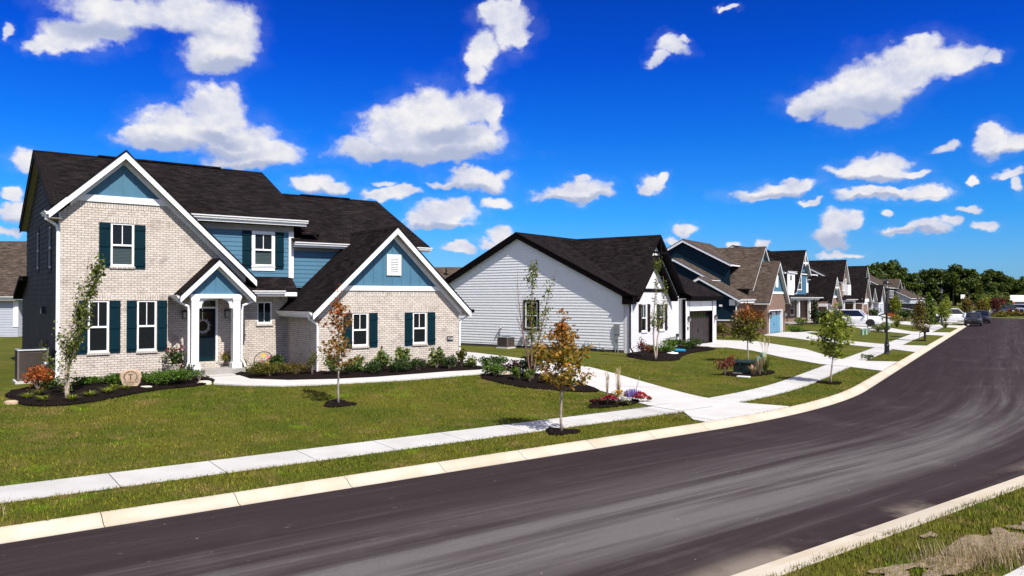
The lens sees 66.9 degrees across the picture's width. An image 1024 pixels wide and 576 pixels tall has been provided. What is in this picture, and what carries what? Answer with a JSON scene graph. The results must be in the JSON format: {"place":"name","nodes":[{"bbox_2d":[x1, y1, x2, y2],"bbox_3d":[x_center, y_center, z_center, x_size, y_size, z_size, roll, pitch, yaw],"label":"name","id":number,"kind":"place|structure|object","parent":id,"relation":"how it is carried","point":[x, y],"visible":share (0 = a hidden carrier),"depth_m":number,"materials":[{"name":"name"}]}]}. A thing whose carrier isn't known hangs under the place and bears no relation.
{"place":"outdoors","nodes":[
{"label":"outdoors","id":0,"kind":"place"},
{"bbox_2d":[211,368,509,386],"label":"path","id":1,"kind":"structure","parent":0,"point":[236,380],"depth_m":26.15,"materials":[{"name":"concrete"}]},
{"bbox_2d":[0,311,974,502],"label":"pavement","id":2,"kind":"structure","parent":0,"point":[44,489],"depth_m":16.98,"materials":[{"name":"concrete"}]},
{"bbox_2d":[0,311,1023,575],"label":"road","id":3,"kind":"structure","parent":0,"point":[940,423],"depth_m":13.04,"materials":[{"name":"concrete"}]},
{"bbox_2d":[963,312,982,325],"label":"crossover car","id":4,"kind":"object","parent":3,"relation":"on","point":[974,318],"visible":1,"depth_m":94.85,"materials":[{"name":"grey paint"}]},
{"bbox_2d":[0,301,1023,575],"bbox_3d":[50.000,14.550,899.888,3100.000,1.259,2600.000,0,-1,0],"label":"ground","id":5,"kind":"structure","parent":0,"point":[8,345],"depth_m":20.04,"materials":[{"name":"plant"}]},
{"bbox_2d":[0,241,26,336],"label":"grey house","id":6,"kind":"structure","parent":5,"relation":"on","point":[13,260],"depth_m":58.62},
{"bbox_2d":[12,348,47,383],"bbox_3d":[-16.197,2.614,26.127,1.000,1.190,1.000,1,-1,-37],"label":"condenser","id":7,"kind":"object","parent":5,"relation":"on","point":[26,358],"visible":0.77,"depth_m":25.72,"materials":[{"name":"metal"}]},
{"bbox_2d":[5,376,212,405],"bbox_3d":[-12.312,3.099,24.177,5.876,0.239,5.025,1,-1,-37],"label":"mulch bed","id":8,"kind":"object","parent":5,"relation":"on","point":[56,394],"visible":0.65,"depth_m":23.09,"materials":[{"name":"soil"}]},
{"bbox_2d":[21,363,54,388],"bbox_3d":[-14.409,2.709,23.662,0.896,0.862,0.809,0,-1,0],"label":"japanese maple","id":9,"kind":"object","parent":8,"relation":"on","point":[41,374],"visible":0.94,"depth_m":23.58,"materials":[{"name":"orange plant"}]},
{"bbox_2d":[38,377,63,388],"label":"evergreen shrub","id":10,"kind":"object","parent":8,"relation":"on","point":[46,384],"visible":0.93,"depth_m":23.60,"materials":[{"name":"green plant"}]},
{"bbox_2d":[37,241,110,397],"bbox_3d":[-12.572,0.923,22.210,0.925,4.600,1.861,-1,-1,42],"label":"birch clump","id":11,"kind":"object","parent":8,"relation":"on","point":[70,347],"visible":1,"depth_m":22.26,"materials":[{"name":"green plant"}]},
{"bbox_2d":[71,376,102,384],"bbox_3d":[-13.511,2.959,24.602,0.980,0.372,0.717,0,-1,0],"label":"juniper","id":12,"kind":"object","parent":8,"relation":"on","point":[84,380],"visible":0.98,"depth_m":24.50,"materials":[{"name":"green plant"}]},
{"bbox_2d":[100,373,121,383],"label":"juniper","id":13,"kind":"object","parent":8,"relation":"on","point":[113,378],"visible":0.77,"depth_m":24.82,"materials":[{"name":"green plant"}]},
{"bbox_2d":[120,369,141,385],"bbox_3d":[-12.017,2.851,24.450,0.620,0.575,0.225,0,-1,-19],"label":"engraved stone","id":14,"kind":"object","parent":8,"relation":"on","point":[131,377],"visible":1,"depth_m":24.36,"materials":[{"name":"stone"}]},
{"bbox_2d":[143,368,201,384],"bbox_3d":[-10.963,2.850,24.873,1.915,0.573,1.478,0,-1,0],"label":"juniper","id":15,"kind":"object","parent":8,"relation":"on","point":[166,376],"visible":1,"depth_m":24.62,"materials":[{"name":"green plant"}]},
{"bbox_2d":[158,345,187,370],"bbox_3d":[-11.751,2.538,26.973,1.034,1.116,0.966,0,-1,0],"label":"flower pot","id":16,"kind":"object","parent":8,"relation":"on","point":[173,357],"visible":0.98,"depth_m":26.91,"materials":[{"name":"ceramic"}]},
{"bbox_2d":[13,150,473,383],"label":"brick house","id":17,"kind":"structure","parent":5,"relation":"on","point":[252,264],"depth_m":28.75,"materials":[{"name":"beige"}]},
{"bbox_2d":[88,300,108,352],"bbox_3d":[-13.952,1.293,26.094,0.620,1.750,0.278,1,-1,-37],"label":"window","id":18,"kind":"structure","parent":17,"relation":"in","point":[98,335],"depth_m":26.18,"materials":[{"name":"white glass"}]},
{"bbox_2d":[111,223,133,266],"bbox_3d":[-13.378,-1.471,26.567,0.710,1.470,0.278,1,-1,-37],"label":"window","id":19,"kind":"structure","parent":17,"relation":"in","point":[122,234],"depth_m":26.61,"materials":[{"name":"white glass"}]},
{"bbox_2d":[137,300,155,350],"bbox_3d":[-12.756,1.304,27.005,0.620,1.750,0.278,1,-1,-37],"label":"window","id":20,"kind":"structure","parent":17,"relation":"in","point":[146,309],"depth_m":27.08,"materials":[{"name":"white glass"}]},
{"bbox_2d":[199,309,214,360],"bbox_3d":[-11.342,1.718,28.448,0.880,1.920,0.110,1,-1,-37],"label":"front door","id":21,"kind":"structure","parent":17,"relation":"in","point":[206,340],"depth_m":28.53,"materials":[{"name":"paint"}]},
{"bbox_2d":[254,233,272,265],"bbox_3d":[-9.617,-1.475,29.845,0.740,1.260,0.278,1,-1,-37],"label":"window","id":22,"kind":"structure","parent":17,"relation":"in","point":[263,242],"depth_m":29.90,"materials":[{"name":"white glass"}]},
{"bbox_2d":[257,302,271,323],"bbox_3d":[-9.603,0.951,29.921,0.580,0.850,0.270,1,-1,-37],"label":"window","id":23,"kind":"structure","parent":17,"relation":"in","point":[264,309],"depth_m":29.95,"materials":[{"name":"white glass"}]},
{"bbox_2d":[352,313,367,346],"bbox_3d":[-5.756,1.555,29.067,0.640,1.240,0.278,1,-1,-37],"label":"window","id":24,"kind":"structure","parent":17,"relation":"in","point":[360,322],"depth_m":29.17,"materials":[{"name":"white glass"}]},
{"bbox_2d":[413,312,425,343],"bbox_3d":[-3.719,1.575,30.618,0.620,1.240,0.278,1,-1,-37],"label":"window","id":25,"kind":"structure","parent":17,"relation":"in","point":[419,318],"depth_m":30.72,"materials":[{"name":"white glass"}]},
{"bbox_2d":[324,399,356,406],"bbox_3d":[-5.060,3.326,22.430,0.929,0.113,0.881,0,-1,26],"label":"mulch ring","id":26,"kind":"object","parent":5,"relation":"on","point":[333,403],"visible":0.98,"depth_m":22.39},
{"bbox_2d":[317,283,359,402],"bbox_3d":[-5.162,1.653,22.440,1.354,3.585,1.092,-1,-1,35],"label":"maple tree","id":27,"kind":"object","parent":26,"relation":"on","point":[341,314],"visible":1,"depth_m":22.44,"materials":[{"name":"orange plant"}]},
{"bbox_2d":[235,361,481,379],"bbox_3d":[-5.610,3.021,28.839,9.600,0.225,4.447,0,-1,-15],"label":"mulch bed","id":28,"kind":"object","parent":5,"relation":"on","point":[306,374],"visible":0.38,"depth_m":27.58,"materials":[{"name":"soil"}]},
{"bbox_2d":[245,360,290,375],"bbox_3d":[-8.394,2.790,26.680,1.542,0.618,0.870,0,-1,0],"label":"olive juniper","id":29,"kind":"object","parent":28,"relation":"on","point":[259,367],"visible":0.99,"depth_m":26.57,"materials":[{"name":"green plant"}]},
{"bbox_2d":[266,353,285,366],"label":"green shrub","id":30,"kind":"object","parent":28,"relation":"on","point":[276,358],"visible":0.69,"depth_m":28.61,"materials":[{"name":"green plant"}]},
{"bbox_2d":[281,362,310,373],"bbox_3d":[-7.606,2.846,27.264,1.065,0.480,0.884,0,-1,0],"label":"bronze shrub","id":31,"kind":"object","parent":28,"relation":"on","point":[294,368],"visible":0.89,"depth_m":27.30,"materials":[{"name":"brown plant"}]},
{"bbox_2d":[322,357,340,373],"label":"green shrub","id":32,"kind":"object","parent":28,"relation":"on","point":[329,365],"visible":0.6,"depth_m":27.23,"materials":[{"name":"green plant"}]},
{"bbox_2d":[349,354,364,371],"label":"hydrangea","id":33,"kind":"object","parent":28,"relation":"on","point":[359,361],"visible":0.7,"depth_m":27.86,"materials":[{"name":"green plant"}]},
{"bbox_2d":[364,358,381,372],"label":"boxwood","id":34,"kind":"object","parent":28,"relation":"on","point":[374,367],"visible":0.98,"depth_m":27.71,"materials":[{"name":"green plant"}]},
{"bbox_2d":[372,346,391,370],"bbox_3d":[-4.756,2.594,28.350,0.789,0.967,0.671,0,-1,0],"label":"shrub","id":35,"kind":"object","parent":28,"relation":"on","point":[382,357],"visible":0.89,"depth_m":28.28,"materials":[{"name":"green plant"}]},
{"bbox_2d":[388,358,410,370],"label":"boxwood","id":36,"kind":"object","parent":28,"relation":"on","point":[400,365],"visible":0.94,"depth_m":28.09,"materials":[{"name":"green plant"}]},
{"bbox_2d":[395,346,412,368],"bbox_3d":[-4.046,2.603,28.841,0.753,0.933,0.716,0,-1,0],"label":"hydrangea","id":37,"kind":"object","parent":28,"relation":"on","point":[402,355],"visible":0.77,"depth_m":28.74,"materials":[{"name":"green plant"}]},
{"bbox_2d":[409,357,427,369],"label":"boxwood","id":38,"kind":"object","parent":28,"relation":"on","point":[415,363],"visible":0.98,"depth_m":28.62,"materials":[{"name":"green plant"}]},
{"bbox_2d":[427,346,444,367],"bbox_3d":[-2.857,2.639,29.455,0.775,0.871,0.595,0,-1,0],"label":"hydrangea","id":39,"kind":"object","parent":28,"relation":"on","point":[438,355],"visible":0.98,"depth_m":29.38,"materials":[{"name":"green plant"}]},
{"bbox_2d":[440,354,457,367],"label":"boxwood","id":40,"kind":"object","parent":28,"relation":"on","point":[446,360],"visible":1,"depth_m":29.32,"materials":[{"name":"green plant"}]},
{"bbox_2d":[455,346,467,366],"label":"green shrub","id":41,"kind":"object","parent":28,"relation":"on","point":[462,353],"visible":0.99,"depth_m":29.74,"materials":[{"name":"green plant"}]},
{"bbox_2d":[435,267,461,278],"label":"hip roof house","id":42,"kind":"structure","parent":5,"relation":"on","point":[445,272],"depth_m":102.98,"materials":[{"name":"brown"}]},
{"bbox_2d":[0,310,989,543],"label":"kerb","id":43,"kind":"structure","parent":5,"relation":"on","point":[34,530],"depth_m":14.89,"materials":[{"name":"concrete"}]},
{"bbox_2d":[496,336,515,348],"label":"condenser","id":44,"kind":"object","parent":5,"relation":"on","point":[505,342],"visible":0.98,"depth_m":49.45,"materials":[{"name":"metal"}]},
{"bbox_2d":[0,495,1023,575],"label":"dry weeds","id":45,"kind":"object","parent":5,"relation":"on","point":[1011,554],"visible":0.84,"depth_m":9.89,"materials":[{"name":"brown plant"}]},
{"bbox_2d":[480,373,598,391],"bbox_3d":[1.050,3.314,27.600,4.524,0.415,2.901,-1,-1,42],"label":"mulch bed","id":46,"kind":"object","parent":5,"relation":"on","point":[535,382],"visible":0.62,"depth_m":27.11,"materials":[{"name":"soil"}]},
{"bbox_2d":[482,361,507,376],"bbox_3d":[-0.636,2.960,28.142,0.887,0.591,0.909,0,-1,-23],"label":"boxwood","id":47,"kind":"object","parent":46,"relation":"on","point":[493,367],"visible":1,"depth_m":28.05,"materials":[{"name":"green plant"}]},
{"bbox_2d":[484,355,507,365],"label":"green shrub","id":48,"kind":"object","parent":46,"relation":"on","point":[502,359],"visible":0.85,"depth_m":29.92,"materials":[{"name":"green plant"}]},
{"bbox_2d":[497,359,523,370],"bbox_3d":[0.016,2.955,29.098,1.220,0.577,0.973,0,-1,0],"label":"rose bush","id":49,"kind":"object","parent":46,"relation":"on","point":[513,364],"visible":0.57,"depth_m":29.01,"materials":[{"name":"white plant"}]},
{"bbox_2d":[520,350,544,372],"bbox_3d":[0.744,2.797,28.561,0.976,1.026,0.916,0,-1,0],"label":"viburnum","id":50,"kind":"object","parent":46,"relation":"on","point":[524,365],"visible":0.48,"depth_m":28.42,"materials":[{"name":"green plant"}]},
{"bbox_2d":[514,258,556,378],"bbox_3d":[0.870,1.212,28.158,2.018,4.591,0.781,1,-1,-44],"label":"birch clump","id":51,"kind":"object","parent":46,"relation":"on","point":[535,275],"visible":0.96,"depth_m":28.04,"materials":[{"name":"green plant"}]},
{"bbox_2d":[545,427,580,434],"bbox_3d":[1.204,3.537,19.228,0.886,0.066,0.842,0,-1,25],"label":"mulch ring","id":52,"kind":"object","parent":5,"relation":"on","point":[553,430],"visible":0.97,"depth_m":19.15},
{"bbox_2d":[531,308,595,430],"bbox_3d":[1.283,2.070,19.248,1.651,3.171,1.473,0,-1,0],"label":"maple tree","id":53,"kind":"object","parent":52,"relation":"on","point":[563,347],"visible":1,"depth_m":19.22,"materials":[{"name":"brown plant"}]},
{"bbox_2d":[445,232,723,352],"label":"white house","id":54,"kind":"structure","parent":5,"relation":"on","point":[603,292],"depth_m":49.47,"materials":[{"name":"wood"}]},
{"bbox_2d":[525,302,536,327],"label":"window","id":55,"kind":"structure","parent":54,"relation":"in","point":[535,304],"depth_m":49.58,"materials":[{"name":"glass"}]},
{"bbox_2d":[690,312,708,342],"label":"garage door","id":56,"kind":"structure","parent":54,"relation":"in","point":[699,324],"depth_m":54.58,"materials":[{"name":"brown paint"}]},
{"bbox_2d":[588,398,639,407],"bbox_3d":[3.144,3.545,24.065,1.022,0.076,2.496,-1,-1,42],"label":"mulch bed","id":57,"kind":"object","parent":5,"relation":"on","point":[601,404],"visible":0.63,"depth_m":23.74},
{"bbox_2d":[626,346,714,360],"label":"mulch bed","id":58,"kind":"object","parent":5,"relation":"on","point":[661,356],"visible":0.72,"depth_m":43.47,"materials":[{"name":"soil"}]},
{"bbox_2d":[635,336,651,355],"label":"barberry","id":59,"kind":"object","parent":58,"relation":"on","point":[642,346],"visible":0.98,"depth_m":42.87,"materials":[{"name":"red plant"}]},
{"bbox_2d":[649,257,669,358],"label":"birch clump","id":60,"kind":"object","parent":58,"relation":"on","point":[653,321],"visible":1,"depth_m":40.92,"materials":[{"name":"green plant"}]},
{"bbox_2d":[716,322,731,337],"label":"green shrub","id":61,"kind":"object","parent":5,"relation":"on","point":[720,328],"visible":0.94,"depth_m":62.23,"materials":[{"name":"green plant"}]},
{"bbox_2d":[667,239,789,335],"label":"navy house","id":62,"kind":"structure","parent":5,"relation":"on","point":[736,277],"depth_m":70.01,"materials":[{"name":"brown brick"}]},
{"bbox_2d":[770,310,779,333],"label":"garage door","id":63,"kind":"structure","parent":62,"relation":"in","point":[775,320],"depth_m":71.54,"materials":[{"name":"blue paint"}]},
{"bbox_2d":[730,301,766,359],"bbox_3d":[12.068,2.242,39.577,1.855,3.238,1.915,0,-1,24],"label":"maple tree","id":64,"kind":"object","parent":5,"relation":"on","point":[748,318],"visible":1,"depth_m":39.43,"materials":[{"name":"green plant"}]},
{"bbox_2d":[722,370,774,375],"bbox_3d":[10.434,3.676,33.919,1.731,0.073,3.579,-1,-1,44],"label":"mulch bed","id":65,"kind":"object","parent":5,"relation":"on","point":[731,373],"visible":0.57,"depth_m":33.15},
{"bbox_2d":[713,354,737,374],"bbox_3d":[9.062,3.262,32.904,0.894,0.916,0.970,-1,-1,36],"label":"barberry","id":66,"kind":"object","parent":65,"relation":"on","point":[722,364],"visible":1,"depth_m":32.84,"materials":[{"name":"red plant"}]},
{"bbox_2d":[733,360,755,373],"bbox_3d":[10.068,3.458,33.572,0.940,0.650,0.780,-1,-1,37],"label":"utility box","id":67,"kind":"object","parent":65,"relation":"on","point":[740,366],"visible":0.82,"depth_m":33.34,"materials":[{"name":"metal"}]},
{"bbox_2d":[728,245,842,324],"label":"porch house","id":68,"kind":"structure","parent":5,"relation":"on","point":[805,288],"depth_m":99.43,"materials":[{"name":"white brick"}]},
{"bbox_2d":[808,299,819,325],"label":"arborvitae","id":69,"kind":"object","parent":5,"relation":"on","point":[814,310],"visible":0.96,"depth_m":88.34,"materials":[{"name":"green plant"}]},
{"bbox_2d":[816,381,841,383],"bbox_3d":[12.511,3.677,30.375,0.927,0.072,0.973,1,-1,-38],"label":"mulch ring","id":70,"kind":"object","parent":5,"relation":"on","point":[832,382],"visible":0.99,"depth_m":30.15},
{"bbox_2d":[806,303,855,381],"bbox_3d":[12.630,2.174,30.460,1.926,3.255,1.596,1,-1,-43],"label":"maple tree","id":71,"kind":"object","parent":70,"relation":"on","point":[837,330],"visible":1,"depth_m":30.30,"materials":[{"name":"green plant"}]},
{"bbox_2d":[809,260,871,314],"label":"gabled house","id":72,"kind":"structure","parent":5,"relation":"on","point":[855,293],"depth_m":120.15,"materials":[{"name":"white brick"}]},
{"bbox_2d":[848,266,885,314],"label":"twin gable house","id":73,"kind":"structure","parent":5,"relation":"on","point":[878,295],"depth_m":142.16,"materials":[{"name":"paint"}]},
{"bbox_2d":[869,262,884,278],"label":"tree","id":74,"kind":"object","parent":5,"relation":"on","point":[878,266],"visible":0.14,"depth_m":315.97,"materials":[{"name":"green plant"}]},
{"bbox_2d":[732,475,1023,575],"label":"kerb","id":75,"kind":"structure","parent":5,"relation":"on","point":[804,557],"depth_m":11.27,"materials":[{"name":"concrete"}]},
{"bbox_2d":[882,277,889,353],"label":"street lamp","id":76,"kind":"object","parent":5,"relation":"on","point":[886,282],"visible":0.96,"depth_m":46.28,"materials":[{"name":"black metal"}]},
{"bbox_2d":[870,275,902,311],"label":"olive house","id":77,"kind":"structure","parent":5,"relation":"on","point":[895,284],"depth_m":189.75,"materials":[{"name":"brown"}]},
{"bbox_2d":[879,263,895,278],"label":"tree","id":78,"kind":"object","parent":5,"relation":"on","point":[887,266],"visible":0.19,"depth_m":316.39,"materials":[{"name":"green plant"}]},
{"bbox_2d":[868,563,915,575],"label":"bare dirt","id":79,"kind":"structure","parent":5,"relation":"on","point":[894,568],"depth_m":9.50,"materials":[{"name":"soil"}]},
{"bbox_2d":[766,484,1023,575],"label":"verge grass","id":80,"kind":"structure","parent":5,"relation":"on","point":[974,521],"depth_m":10.62,"materials":[{"name":"plant"}]},
{"bbox_2d":[889,293,901,311],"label":"maple tree","id":81,"kind":"object","parent":5,"relation":"on","point":[895,302],"visible":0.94,"depth_m":121.36,"materials":[{"name":"green plant"}]},
{"bbox_2d":[883,267,914,290],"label":"tree","id":82,"kind":"object","parent":5,"relation":"on","point":[908,286],"visible":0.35,"depth_m":314.25,"materials":[{"name":"green plant"}]},
{"bbox_2d":[894,288,923,303],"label":"brown roof house","id":83,"kind":"structure","parent":5,"relation":"on","point":[906,296],"depth_m":190.81,"materials":[{"name":"grey"}]},
{"bbox_2d":[904,273,928,294],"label":"tree","id":84,"kind":"object","parent":5,"relation":"on","point":[911,278],"visible":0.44,"depth_m":314.60,"materials":[{"name":"green plant"}]},
{"bbox_2d":[921,292,937,327],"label":"maple tree","id":85,"kind":"object","parent":5,"relation":"on","point":[931,306],"visible":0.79,"depth_m":83.36,"materials":[{"name":"green plant"}]},
{"bbox_2d":[924,268,959,305],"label":"tree","id":86,"kind":"object","parent":5,"relation":"on","point":[935,282],"visible":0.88,"depth_m":313.75,"materials":[{"name":"green plant"}]},
{"bbox_2d":[935,300,951,329],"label":"maple tree","id":87,"kind":"object","parent":5,"relation":"on","point":[946,315],"visible":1,"depth_m":81.01,"materials":[{"name":"green plant"}]},
{"bbox_2d":[913,555,975,575],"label":"bare dirt","id":88,"kind":"structure","parent":5,"relation":"on","point":[934,570],"depth_m":9.63,"materials":[{"name":"soil"}]},
{"bbox_2d":[940,263,965,305],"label":"tree","id":89,"kind":"object","parent":5,"relation":"on","point":[956,268],"visible":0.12,"depth_m":316.41,"materials":[{"name":"green plant"}]},
{"bbox_2d":[943,271,968,305],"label":"tree","id":90,"kind":"object","parent":5,"relation":"on","point":[959,290],"visible":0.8,"depth_m":310.20,"materials":[{"name":"green plant"}]},
{"bbox_2d":[958,296,973,312],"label":"maple tree","id":91,"kind":"object","parent":5,"relation":"on","point":[965,301],"visible":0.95,"depth_m":121.78,"materials":[{"name":"green plant"}]},
{"bbox_2d":[954,268,984,302],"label":"tree","id":92,"kind":"object","parent":5,"relation":"on","point":[971,284],"visible":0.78,"depth_m":310.50,"materials":[{"name":"green plant"}]},
{"bbox_2d":[941,534,1023,574],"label":"bare dirt","id":93,"kind":"structure","parent":5,"relation":"on","point":[981,541],"depth_m":10.38,"materials":[{"name":"soil"}]},
{"bbox_2d":[979,273,999,294],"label":"tree","id":94,"kind":"object","parent":5,"relation":"on","point":[991,286],"visible":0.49,"depth_m":315.20,"materials":[{"name":"green plant"}]},
{"bbox_2d":[982,269,1004,282],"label":"tree","id":95,"kind":"object","parent":5,"relation":"on","point":[995,274],"visible":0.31,"depth_m":319.84,"materials":[{"name":"green plant"}]},
{"bbox_2d":[967,295,1023,305],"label":"industrial building","id":96,"kind":"structure","parent":5,"relation":"on","point":[1017,299],"depth_m":295.05,"materials":[{"name":"grey"}]},
{"bbox_2d":[984,527,1023,541],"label":"bare dirt","id":97,"kind":"structure","parent":5,"relation":"on","point":[1000,530],"depth_m":10.87,"materials":[{"name":"soil"}]},
{"bbox_2d":[995,274,1012,294],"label":"tree","id":98,"kind":"object","parent":5,"relation":"on","point":[1003,279],"visible":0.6,"depth_m":316.54,"materials":[{"name":"green plant"}]},
{"bbox_2d":[0,0,1023,279],"label":"sky","id":99,"kind":"structure","parent":0,"point":[858,132],"materials":[{"name":"blue"}]},
{"bbox_2d":[463,352,788,421],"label":"driveway","id":100,"kind":"structure","parent":0,"point":[686,402],"depth_m":25.02,"materials":[{"name":"concrete"}]},
{"bbox_2d":[759,335,773,372],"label":"ornamental grass","id":101,"kind":"object","parent":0,"point":[765,366],"depth_m":33.52,"materials":[{"name":"green plant"}]},
{"bbox_2d":[698,340,896,370],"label":"driveway","id":102,"kind":"structure","parent":0,"point":[795,353],"depth_m":44.82,"materials":[{"name":"concrete"}]},
{"bbox_2d":[764,331,924,351],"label":"driveway","id":103,"kind":"structure","parent":0,"point":[805,335],"depth_m":55.71,"materials":[{"name":"concrete"}]},
{"bbox_2d":[829,322,949,335],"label":"driveway","id":104,"kind":"structure","parent":0,"point":[863,326],"depth_m":75.38,"materials":[{"name":"concrete"}]},
{"bbox_2d":[833,309,882,326],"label":"suv","id":105,"kind":"object","parent":104,"relation":"on","point":[858,316],"visible":0.63,"depth_m":87.58,"materials":[{"name":"white paint"}]},
{"bbox_2d":[876,315,963,323],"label":"driveway","id":106,"kind":"structure","parent":0,"point":[928,320],"depth_m":105.83,"materials":[{"name":"concrete"}]},
{"bbox_2d":[878,304,916,317],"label":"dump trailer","id":107,"kind":"object","parent":106,"relation":"on","point":[908,306],"visible":0.2,"depth_m":122.64,"materials":[{"name":"black metal"}]},
{"bbox_2d":[935,308,965,322],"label":"pickup truck","id":108,"kind":"object","parent":106,"relation":"on","point":[958,314],"visible":0.29,"depth_m":102.53,"materials":[{"name":"white paint"}]},
{"bbox_2d":[883,318,960,327],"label":"driveway","id":109,"kind":"structure","parent":0,"point":[909,323],"depth_m":94.90,"materials":[{"name":"concrete"}]},
{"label":"mulch ring","id":110,"kind":"structure","parent":0,"visible":0},
{"bbox_2d":[910,295,930,339],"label":"maple tree","id":111,"kind":"object","parent":110,"relation":"on","point":[919,309],"visible":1,"depth_m":60.11,"materials":[{"name":"green plant"}]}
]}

